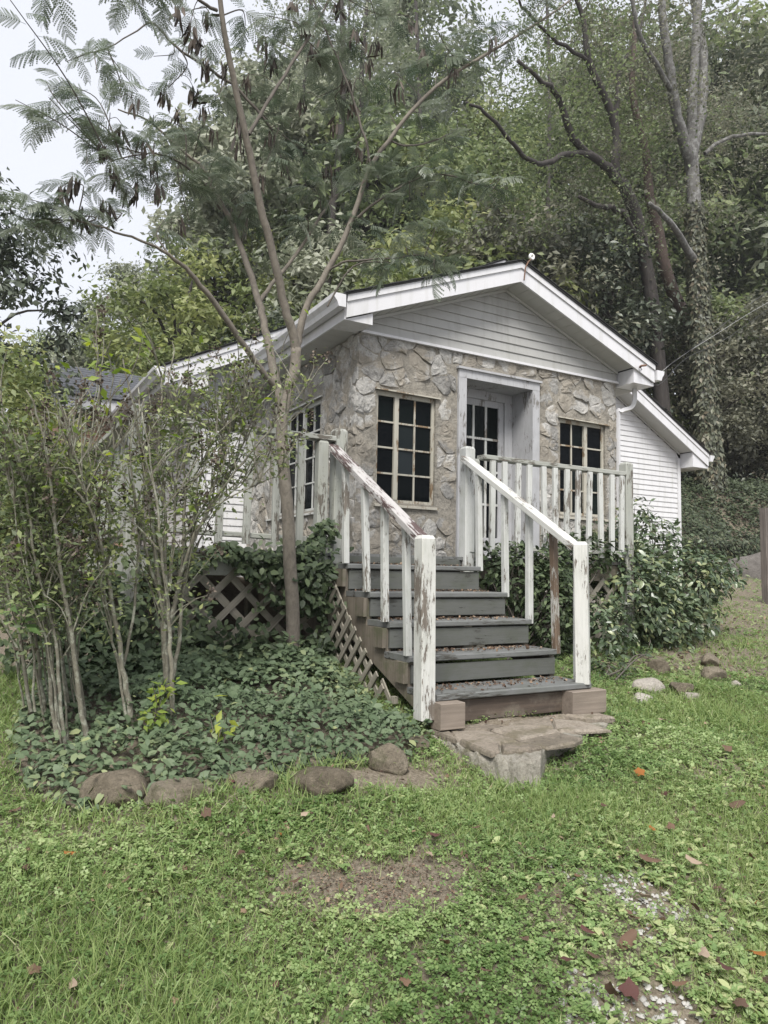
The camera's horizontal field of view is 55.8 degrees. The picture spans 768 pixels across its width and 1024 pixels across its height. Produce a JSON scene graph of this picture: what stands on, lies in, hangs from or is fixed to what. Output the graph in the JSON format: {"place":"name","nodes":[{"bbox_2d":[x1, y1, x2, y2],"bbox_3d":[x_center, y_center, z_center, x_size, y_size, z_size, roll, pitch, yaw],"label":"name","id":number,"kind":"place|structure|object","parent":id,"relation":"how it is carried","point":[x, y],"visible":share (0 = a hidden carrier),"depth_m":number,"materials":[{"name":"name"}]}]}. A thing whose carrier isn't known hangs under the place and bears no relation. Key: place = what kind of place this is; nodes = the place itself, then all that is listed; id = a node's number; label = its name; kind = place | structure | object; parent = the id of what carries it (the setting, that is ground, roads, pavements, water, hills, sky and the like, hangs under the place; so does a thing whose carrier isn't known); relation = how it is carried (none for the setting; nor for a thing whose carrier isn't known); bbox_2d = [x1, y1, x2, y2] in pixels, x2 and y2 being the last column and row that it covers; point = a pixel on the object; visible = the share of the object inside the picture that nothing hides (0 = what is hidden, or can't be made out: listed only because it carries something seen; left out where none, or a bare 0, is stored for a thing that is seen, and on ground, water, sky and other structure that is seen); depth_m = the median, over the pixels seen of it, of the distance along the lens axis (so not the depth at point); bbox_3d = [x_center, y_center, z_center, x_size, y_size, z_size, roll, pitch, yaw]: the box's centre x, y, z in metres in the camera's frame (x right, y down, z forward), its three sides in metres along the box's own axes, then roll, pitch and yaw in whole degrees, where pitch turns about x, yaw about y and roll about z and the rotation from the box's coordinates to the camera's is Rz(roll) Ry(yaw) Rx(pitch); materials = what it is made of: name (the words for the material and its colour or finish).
{"place":"outdoors","nodes":[
{"label":"outdoors","id":0,"kind":"place"},
{"bbox_2d":[0,402,767,1023],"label":"ground","id":1,"kind":"structure","parent":0,"point":[230,590],"depth_m":2.61,"materials":[{"name":"soil"}]},
{"bbox_2d":[0,584,49,634],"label":"weed","id":2,"kind":"object","parent":1,"relation":"on","point":[33,628],"visible":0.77,"depth_m":3.20,"materials":[{"name":"green plant"}]},
{"bbox_2d":[27,963,40,973],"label":"fallen leaf","id":3,"kind":"object","parent":1,"relation":"on","point":[35,969],"visible":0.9,"depth_m":1.90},
{"bbox_2d":[0,322,92,576],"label":"garden bush","id":4,"kind":"object","parent":1,"relation":"on","point":[18,376],"visible":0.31,"depth_m":6.89,"materials":[{"name":"green plant"}]},
{"bbox_2d":[0,392,103,573],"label":"garden bush","id":5,"kind":"object","parent":1,"relation":"on","point":[40,463],"visible":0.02,"depth_m":8.49,"materials":[{"name":"green plant"}]},
{"bbox_2d":[0,167,110,550],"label":"magnolia tree","id":6,"kind":"object","parent":1,"relation":"on","point":[8,256],"visible":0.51,"depth_m":10.62,"materials":[{"name":"green plant"}]},
{"bbox_2d":[10,324,107,414],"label":"forest tree","id":7,"kind":"object","parent":1,"relation":"on","point":[37,338],"visible":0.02,"depth_m":30.87,"materials":[{"name":"green plant"}]},
{"bbox_2d":[0,346,142,749],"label":"tall shrub","id":8,"kind":"object","parent":1,"relation":"on","point":[27,517],"visible":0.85,"depth_m":3.30,"materials":[{"name":"green plant"}]},
{"bbox_2d":[37,363,142,553],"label":"roof","id":9,"kind":"structure","parent":1,"relation":"on","point":[117,378],"depth_m":12.84,"materials":[{"name":"grey"}]},
{"bbox_2d":[37,317,157,374],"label":"forest tree","id":10,"kind":"object","parent":1,"relation":"on","point":[76,357],"visible":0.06,"depth_m":22.07,"materials":[{"name":"green plant"}]},
{"bbox_2d":[9,295,190,737],"bbox_3d":[-1.363,0.024,3.515,0.856,2.164,0.926,4,-5,-29],"label":"tall shrub","id":11,"kind":"object","parent":1,"relation":"on","point":[85,495],"visible":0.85,"depth_m":3.43,"materials":[{"name":"green plant"}]},
{"bbox_2d":[60,256,161,371],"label":"forest tree","id":12,"kind":"object","parent":1,"relation":"on","point":[119,268],"visible":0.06,"depth_m":28.60,"materials":[{"name":"green plant"}]},
{"bbox_2d":[79,768,147,811],"bbox_3d":[-1.090,1.137,2.927,0.266,0.171,0.200,2,-5,-9],"label":"rock","id":13,"kind":"object","parent":1,"relation":"on","point":[108,785],"visible":0.66,"depth_m":2.88,"materials":[{"name":"stone"}]},
{"bbox_2d":[76,327,151,417],"bbox_3d":[-1.347,-0.704,3.616,0.324,0.502,0.210,2,-5,-7],"label":"weed","id":14,"kind":"object","parent":1,"relation":"on","point":[138,339],"visible":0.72,"depth_m":3.62,"materials":[{"name":"green plant"}]},
{"bbox_2d":[93,250,218,373],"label":"forest tree","id":15,"kind":"object","parent":1,"relation":"on","point":[141,286],"visible":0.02,"depth_m":26.02,"materials":[{"name":"green plant"}]},
{"bbox_2d":[49,238,274,375],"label":"understory tree","id":16,"kind":"object","parent":1,"relation":"on","point":[209,313],"visible":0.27,"depth_m":19.16,"materials":[{"name":"green plant"}]},
{"bbox_2d":[137,675,186,731],"bbox_3d":[-1.047,0.917,3.406,0.202,0.291,0.198,4,-5,-29],"label":"weed","id":17,"kind":"object","parent":1,"relation":"on","point":[161,719],"visible":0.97,"depth_m":3.39,"materials":[{"name":"green plant"}]},
{"bbox_2d":[143,777,215,808],"bbox_3d":[-0.830,1.145,2.923,0.258,0.107,0.162,4,-6,-34],"label":"rock","id":18,"kind":"object","parent":1,"relation":"on","point":[172,787],"visible":0.73,"depth_m":2.87,"materials":[{"name":"stone"}]},
{"bbox_2d":[140,310,255,357],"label":"forest tree","id":19,"kind":"object","parent":1,"relation":"on","point":[206,327],"visible":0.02,"depth_m":21.78,"materials":[{"name":"green plant"}]},
{"bbox_2d":[84,309,337,729],"bbox_3d":[-0.889,0.003,3.882,1.258,2.340,0.879,2,-5,-7],"label":"tall shrub","id":20,"kind":"object","parent":1,"relation":"on","point":[161,555],"visible":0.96,"depth_m":3.89,"materials":[{"name":"green plant"}]},
{"bbox_2d":[116,199,315,368],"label":"understory tree","id":21,"kind":"object","parent":1,"relation":"on","point":[213,281],"visible":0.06,"depth_m":22.46,"materials":[{"name":"green plant"}]},
{"bbox_2d":[5,608,432,814],"bbox_3d":[-0.901,0.921,3.941,2.053,0.810,1.874,4,-5,-29],"label":"ivy bed","id":22,"kind":"object","parent":1,"relation":"on","point":[247,668],"visible":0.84,"depth_m":3.64,"materials":[{"name":"green plant"}]},
{"bbox_2d":[202,695,238,757],"bbox_3d":[-0.772,1.036,3.442,0.174,0.299,0.225,5,-6,-40],"label":"weed","id":23,"kind":"object","parent":1,"relation":"on","point":[218,728],"visible":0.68,"depth_m":3.41,"materials":[{"name":"green plant"}]},
{"bbox_2d":[122,44,375,345],"bbox_3d":[-4.776,-7.856,25.465,7.862,15.218,8.577,-2,-6,30],"label":"forest tree","id":24,"kind":"object","parent":1,"relation":"on","point":[207,212],"visible":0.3,"depth_m":24.05,"materials":[{"name":"green plant"}]},
{"bbox_2d":[224,768,277,794],"bbox_3d":[-0.564,1.161,3.070,0.225,0.123,0.180,1,-5,2],"label":"rock","id":25,"kind":"object","parent":1,"relation":"on","point":[262,781],"visible":0.59,"depth_m":3.02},
{"bbox_2d":[213,301,297,344],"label":"understory tree","id":26,"kind":"object","parent":1,"relation":"on","point":[277,321],"visible":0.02,"depth_m":19.87,"materials":[{"name":"green plant"}]},
{"bbox_2d":[178,10,380,223],"bbox_3d":[-4.728,-13.589,35.094,10.109,19.566,11.027,4,-6,-30],"label":"forest tree","id":27,"kind":"object","parent":1,"relation":"on","point":[249,61],"visible":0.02,"depth_m":32.92,"materials":[{"name":"green plant"}]},
{"bbox_2d":[0,0,571,674],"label":"mimosa tree","id":28,"kind":"object","parent":1,"relation":"on","point":[44,214],"visible":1,"depth_m":4.88,"materials":[{"name":"green plant"}]},
{"bbox_2d":[160,58,428,296],"bbox_3d":[-3.384,-10.056,29.929,12.237,16.592,11.895,2,-5,-11],"label":"forest tree","id":29,"kind":"object","parent":1,"relation":"on","point":[359,211],"visible":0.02,"depth_m":27.61,"materials":[{"name":"green plant"}]},
{"bbox_2d":[217,0,379,295],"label":"slim tree","id":30,"kind":"object","parent":1,"relation":"on","point":[303,10],"visible":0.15,"depth_m":26.93,"materials":[{"name":"green plant"}]},
{"bbox_2d":[206,204,421,342],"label":"forest tree","id":31,"kind":"object","parent":1,"relation":"on","point":[304,267],"visible":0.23,"depth_m":21.94,"materials":[{"name":"green plant"}]},
{"bbox_2d":[286,766,353,800],"bbox_3d":[-0.273,1.173,3.101,0.292,0.144,0.202,2,-5,-9],"label":"rock","id":32,"kind":"object","parent":1,"relation":"on","point":[339,779],"visible":0.66,"depth_m":3.06,"materials":[{"name":"stone"}]},
{"bbox_2d":[282,0,415,295],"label":"slim tree","id":33,"kind":"object","parent":1,"relation":"on","point":[338,169],"visible":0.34,"depth_m":24.48,"materials":[{"name":"green plant"}]},
{"bbox_2d":[60,403,639,660],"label":"porch deck","id":34,"kind":"structure","parent":1,"relation":"on","point":[467,543],"depth_m":5.41,"materials":[{"name":"grey paint"}]},
{"bbox_2d":[0,457,372,682],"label":"honeysuckle vine","id":35,"kind":"object","parent":34,"relation":"attached to","point":[272,564],"visible":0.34,"depth_m":4.81,"materials":[{"name":"green plant"}]},
{"bbox_2d":[273,0,437,284],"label":"slim tree","id":36,"kind":"object","parent":1,"relation":"on","point":[350,63],"visible":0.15,"depth_m":28.07,"materials":[{"name":"green plant"}]},
{"bbox_2d":[201,49,518,316],"bbox_3d":[-0.988,-8.702,27.884,12.518,16.015,11.357,0,-5,16],"label":"forest tree","id":37,"kind":"object","parent":1,"relation":"on","point":[407,134],"visible":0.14,"depth_m":25.21,"materials":[{"name":"green plant"}]},
{"bbox_2d":[268,0,452,242],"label":"slim tree","id":38,"kind":"object","parent":1,"relation":"on","point":[360,73],"visible":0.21,"depth_m":26.15,"materials":[{"name":"green plant"}]},
{"bbox_2d":[0,573,767,1023],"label":"clover","id":39,"kind":"object","parent":1,"relation":"on","point":[506,917],"visible":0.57,"depth_m":2.39,"materials":[{"name":"green plant"}]},
{"bbox_2d":[0,570,767,1023],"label":"grass","id":40,"kind":"structure","parent":1,"relation":"on","point":[146,974],"depth_m":2.56,"materials":[{"name":"plant"}]},
{"bbox_2d":[0,664,767,1023],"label":"broadleaf weeds","id":41,"kind":"object","parent":1,"relation":"on","point":[730,994],"visible":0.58,"depth_m":2.52,"materials":[{"name":"green plant"}]},
{"bbox_2d":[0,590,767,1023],"bbox_3d":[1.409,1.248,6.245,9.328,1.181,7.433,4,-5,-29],"label":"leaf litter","id":42,"kind":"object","parent":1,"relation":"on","point":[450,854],"visible":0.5,"depth_m":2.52,"materials":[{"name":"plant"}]},
{"bbox_2d":[367,743,408,775],"bbox_3d":[0.014,1.198,3.471,0.202,0.168,0.178,2,-5,-15],"label":"rock","id":43,"kind":"object","parent":1,"relation":"on","point":[384,757],"visible":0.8,"depth_m":3.41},
{"bbox_2d":[256,217,547,326],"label":"understory tree","id":44,"kind":"object","parent":1,"relation":"on","point":[392,279],"visible":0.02,"depth_m":20.94,"materials":[{"name":"green plant"}]},
{"bbox_2d":[106,253,714,618],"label":"house","id":45,"kind":"structure","parent":1,"relation":"on","point":[419,388],"depth_m":8.36,"materials":[{"name":"stone"},{"name":"white painted wood"},{"name":"glass"}]},
{"bbox_2d":[266,395,322,520],"bbox_3d":[-1.063,-0.599,8.703,0.120,1.344,1.620,4,-5,-29],"label":"window","id":46,"kind":"structure","parent":45,"relation":"in","point":[309,453],"depth_m":8.44,"materials":[{"name":"white paint"}]},
{"bbox_2d":[374,387,440,509],"bbox_3d":[0.227,-0.658,7.581,0.800,1.250,0.125,4,-5,-29],"label":"window","id":47,"kind":"structure","parent":45,"relation":"in","point":[405,423],"depth_m":7.60,"materials":[{"name":"paint"}]},
{"bbox_2d":[466,397,502,557],"bbox_3d":[1.067,-0.391,8.407,0.830,1.885,0.125,4,-5,-29],"label":"door","id":48,"kind":"structure","parent":45,"relation":"in","point":[484,425],"depth_m":8.55,"materials":[{"name":"paint"}]},
{"bbox_2d":[558,416,609,521],"bbox_3d":[2.407,-0.522,8.808,0.850,1.250,0.125,4,-5,-29],"label":"window","id":49,"kind":"structure","parent":45,"relation":"in","point":[581,444],"depth_m":8.82,"materials":[{"name":"paint"}]},
{"bbox_2d":[399,737,430,752],"bbox_3d":[0.161,1.209,3.738,0.172,0.086,0.120,0,-5,8],"label":"rock","id":50,"kind":"object","parent":1,"relation":"on","point":[418,743],"visible":0.61,"depth_m":3.70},
{"bbox_2d":[348,0,496,248],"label":"slim tree","id":51,"kind":"object","parent":1,"relation":"on","point":[416,4],"visible":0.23,"depth_m":30.48,"materials":[{"name":"green plant"}]},
{"bbox_2d":[291,209,570,292],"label":"understory tree","id":52,"kind":"object","parent":1,"relation":"on","point":[439,249],"visible":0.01,"depth_m":22.18,"materials":[{"name":"green plant"}]},
{"bbox_2d":[335,0,533,223],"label":"forest tree","id":53,"kind":"object","parent":1,"relation":"on","point":[453,4],"visible":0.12,"depth_m":35.38,"materials":[{"name":"green plant"}]},
{"bbox_2d":[322,443,590,728],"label":"porch stairs","id":54,"kind":"structure","parent":1,"relation":"on","point":[375,640],"depth_m":4.69,"materials":[{"name":"grey paint"}]},
{"bbox_2d":[339,562,567,691],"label":"leaf litter","id":55,"kind":"object","parent":54,"relation":"on","point":[470,649],"visible":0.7,"depth_m":4.74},
{"bbox_2d":[384,87,568,250],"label":"forest tree","id":56,"kind":"object","parent":1,"relation":"on","point":[486,139],"visible":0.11,"depth_m":31.22,"materials":[{"name":"green plant"}]},
{"bbox_2d":[364,187,600,313],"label":"understory tree","id":57,"kind":"object","parent":1,"relation":"on","point":[436,213],"visible":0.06,"depth_m":22.13,"materials":[{"name":"green plant"}]},
{"bbox_2d":[429,93,560,220],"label":"forest tree","id":58,"kind":"object","parent":1,"relation":"on","point":[504,144],"depth_m":38.77,"materials":[{"name":"green plant"}]},
{"bbox_2d":[431,713,614,789],"bbox_3d":[0.932,1.299,3.984,1.320,0.214,0.735,4,-5,-29],"label":"stone landing","id":59,"kind":"object","parent":1,"relation":"on","point":[518,750],"visible":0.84,"depth_m":3.80,"materials":[{"name":"stone"},{"name":"mortar"}]},
{"bbox_2d":[430,700,464,730],"bbox_3d":[0.353,1.123,4.007,0.163,0.142,0.100,4,-5,-29],"label":"wood block","id":60,"kind":"object","parent":59,"relation":"on","point":[450,715],"depth_m":3.96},
{"bbox_2d":[561,687,605,713],"bbox_3d":[1.251,1.185,4.535,0.285,0.142,0.100,4,-5,-29],"label":"wood block","id":61,"kind":"object","parent":59,"relation":"on","point":[585,701],"depth_m":4.48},
{"bbox_2d":[425,204,657,352],"bbox_3d":[3.848,-4.709,23.514,7.672,8.969,8.551,4,-5,-27],"label":"understory tree","id":62,"kind":"object","parent":1,"relation":"on","point":[548,252],"visible":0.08,"depth_m":21.49,"materials":[{"name":"green plant"}]},
{"bbox_2d":[326,0,757,414],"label":"dark trunk tree","id":63,"kind":"object","parent":1,"relation":"on","point":[661,396],"visible":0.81,"depth_m":20.88,"materials":[{"name":"green plant"}]},
{"bbox_2d":[474,530,618,663],"bbox_3d":[1.462,0.705,6.140,1.662,1.133,0.602,4,-5,-29],"label":"honeysuckle shrub","id":64,"kind":"object","parent":1,"relation":"on","point":[537,637],"visible":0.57,"depth_m":5.98,"materials":[{"name":"green plant"}]},
{"bbox_2d":[410,174,684,337],"bbox_3d":[5.394,-6.408,26.331,9.590,11.211,10.689,1,-5,0],"label":"understory tree","id":65,"kind":"object","parent":1,"relation":"on","point":[511,222],"visible":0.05,"depth_m":25.31,"materials":[{"name":"green plant"}]},
{"bbox_2d":[453,56,641,238],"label":"forest tree","id":66,"kind":"object","parent":1,"relation":"on","point":[526,107],"visible":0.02,"depth_m":38.12,"materials":[{"name":"green plant"}]},
{"bbox_2d":[466,0,629,230],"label":"slim tree","id":67,"kind":"object","parent":1,"relation":"on","point":[548,97],"visible":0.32,"depth_m":31.86,"materials":[{"name":"green plant"}]},
{"bbox_2d":[436,852,733,1023],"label":"white gravel","id":68,"kind":"structure","parent":1,"relation":"on","point":[643,999],"depth_m":2.10,"materials":[{"name":"gravel"}]},
{"bbox_2d":[517,37,666,286],"bbox_3d":[10.694,-14.180,38.274,10.483,20.291,11.436,5,-6,-39],"label":"forest tree","id":69,"kind":"object","parent":1,"relation":"on","point":[560,138],"visible":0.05,"depth_m":36.12,"materials":[{"name":"green plant"}]},
{"bbox_2d":[604,981,618,996],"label":"fallen leaf","id":70,"kind":"object","parent":1,"relation":"on","point":[609,988],"visible":1,"depth_m":2.02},
{"bbox_2d":[571,645,652,679],"bbox_3d":[1.935,1.231,6.000,0.494,0.205,1.271,-2,-6,34],"label":"ground vine","id":71,"kind":"object","parent":1,"relation":"on","point":[624,669],"visible":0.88,"depth_m":5.63,"materials":[{"name":"green plant"}]},
{"bbox_2d":[462,0,767,494],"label":"ivy clad tree","id":72,"kind":"object","parent":1,"relation":"on","point":[706,424],"visible":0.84,"depth_m":22.43,"materials":[{"name":"green plant"}]},
{"bbox_2d":[518,189,718,422],"bbox_3d":[6.483,-5.171,23.385,7.799,9.972,7.331,3,-5,-22],"label":"understory tree","id":73,"kind":"object","parent":1,"relation":"on","point":[638,309],"visible":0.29,"depth_m":22.14,"materials":[{"name":"green plant"}]},
{"bbox_2d":[543,0,701,344],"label":"dark trunk tree","id":74,"kind":"object","parent":1,"relation":"on","point":[664,261],"visible":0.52,"depth_m":23.06,"materials":[{"name":"green plant"}]},
{"bbox_2d":[617,976,638,1005],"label":"fallen leaf","id":75,"kind":"object","parent":1,"relation":"on","point":[626,988],"visible":1,"depth_m":2.05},
{"bbox_2d":[617,924,638,950],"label":"fallen leaf","id":76,"kind":"object","parent":1,"relation":"on","point":[629,936],"visible":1,"depth_m":2.25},
{"bbox_2d":[633,693,652,702],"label":"rock","id":77,"kind":"object","parent":1,"relation":"on","point":[641,697],"visible":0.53,"depth_m":5.04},
{"bbox_2d":[522,0,767,406],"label":"forest tree","id":78,"kind":"object","parent":1,"relation":"on","point":[745,187],"visible":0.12,"depth_m":33.95,"materials":[{"name":"green plant"}]},
{"bbox_2d":[632,853,661,861],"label":"fallen leaf","id":79,"kind":"object","parent":1,"relation":"on","point":[646,858],"visible":1,"depth_m":2.78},
{"bbox_2d":[547,497,749,661],"bbox_3d":[2.572,0.658,7.208,3.231,1.725,1.221,5,-6,-41],"label":"evergreen shrub","id":80,"kind":"object","parent":1,"relation":"on","point":[668,606],"visible":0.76,"depth_m":6.94,"materials":[{"name":"green plant"}]},
{"bbox_2d":[529,95,767,321],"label":"forest tree","id":81,"kind":"object","parent":1,"relation":"on","point":[711,225],"visible":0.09,"depth_m":33.08,"materials":[{"name":"green plant"}]},
{"bbox_2d":[632,677,664,693],"bbox_3d":[1.951,1.305,5.372,0.270,0.141,0.176,2,-5,-15],"label":"rock","id":82,"kind":"object","parent":1,"relation":"on","point":[650,683],"visible":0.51,"depth_m":5.32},
{"bbox_2d":[618,327,690,427],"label":"understory tree","id":83,"kind":"object","parent":1,"relation":"on","point":[686,348],"visible":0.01,"depth_m":25.26,"materials":[{"name":"green plant"}]},
{"bbox_2d":[647,659,670,675],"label":"rock","id":84,"kind":"object","parent":1,"relation":"on","point":[659,665],"visible":0.62,"depth_m":5.74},
{"bbox_2d":[646,387,689,429],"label":"understory tree","id":85,"kind":"object","parent":1,"relation":"on","point":[647,389],"depth_m":24.09,"materials":[{"name":"green plant"}]},
{"bbox_2d":[569,0,767,308],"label":"forest tree","id":86,"kind":"object","parent":1,"relation":"on","point":[759,72],"visible":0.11,"depth_m":33.72,"materials":[{"name":"green plant"}]},
{"bbox_2d":[669,682,693,694],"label":"rock","id":87,"kind":"object","parent":1,"relation":"on","point":[679,687],"visible":0.71,"depth_m":5.28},
{"bbox_2d":[629,257,767,481],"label":"forest tree","id":88,"kind":"object","parent":1,"relation":"on","point":[718,309],"visible":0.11,"depth_m":25.74,"materials":[{"name":"green plant"}]},
{"bbox_2d":[698,946,709,957],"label":"fallen leaf","id":89,"kind":"object","parent":1,"relation":"on","point":[704,952],"visible":1,"depth_m":2.21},
{"bbox_2d":[641,312,767,477],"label":"understory tree","id":90,"kind":"object","parent":1,"relation":"on","point":[738,427],"visible":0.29,"depth_m":23.91,"materials":[{"name":"green plant"}]},
{"bbox_2d":[699,653,719,665],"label":"rock","id":91,"kind":"object","parent":1,"relation":"on","point":[708,658],"visible":0.7,"depth_m":6.38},
{"bbox_2d":[701,666,726,680],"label":"rock","id":92,"kind":"object","parent":1,"relation":"on","point":[709,672],"visible":0.73,"depth_m":5.71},
{"bbox_2d":[669,284,767,481],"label":"understory tree","id":93,"kind":"object","parent":1,"relation":"on","point":[744,466],"visible":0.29,"depth_m":25.50,"materials":[{"name":"green plant"}]},
{"bbox_2d":[682,537,756,564],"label":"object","id":94,"kind":"structure","parent":1,"relation":"on","point":[721,550],"depth_m":17.90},
{"bbox_2d":[681,476,767,564],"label":"bank ivy","id":95,"kind":"object","parent":1,"relation":"on","point":[760,488],"visible":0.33,"depth_m":20.30,"materials":[{"name":"green plant"}]},
{"bbox_2d":[681,459,767,486],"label":"undergrowth","id":96,"kind":"object","parent":1,"relation":"on","point":[733,476],"depth_m":23.98,"materials":[{"name":"green plant"}]},
{"bbox_2d":[685,327,767,482],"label":"forest tree","id":97,"kind":"object","parent":1,"relation":"on","point":[760,455],"depth_m":29.30,"materials":[{"name":"green plant"}]},
{"bbox_2d":[690,288,767,483],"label":"understory tree","id":98,"kind":"object","parent":1,"relation":"on","point":[765,318],"visible":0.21,"depth_m":25.67,"materials":[{"name":"green plant"}]},
{"bbox_2d":[729,800,745,807],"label":"fallen leaf","id":99,"kind":"object","parent":1,"relation":"on","point":[739,804],"visible":1,"depth_m":3.34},
{"bbox_2d":[714,148,767,379],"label":"forest tree","id":100,"kind":"object","parent":1,"relation":"on","point":[759,281],"visible":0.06,"depth_m":34.35,"materials":[{"name":"green plant"}]},
{"bbox_2d":[733,995,748,1006],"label":"fallen leaf","id":101,"kind":"object","parent":1,"relation":"on","point":[739,1001],"visible":1,"depth_m":2.01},
{"bbox_2d":[724,552,760,579],"bbox_3d":[8.064,1.678,15.397,1.802,1.677,1.612,-1,-5,26],"label":"boulder","id":102,"kind":"object","parent":1,"relation":"on","point":[753,564],"visible":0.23,"depth_m":14.89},
{"bbox_2d":[759,508,767,603],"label":"fence post","id":103,"kind":"object","parent":1,"relation":"on","point":[763,515],"visible":0.71,"depth_m":10.59,"materials":[{"name":"brown wood"}]},
{"bbox_2d":[0,0,767,411],"label":"sky","id":104,"kind":"structure","parent":0,"point":[52,160],"materials":[{"name":"white"}]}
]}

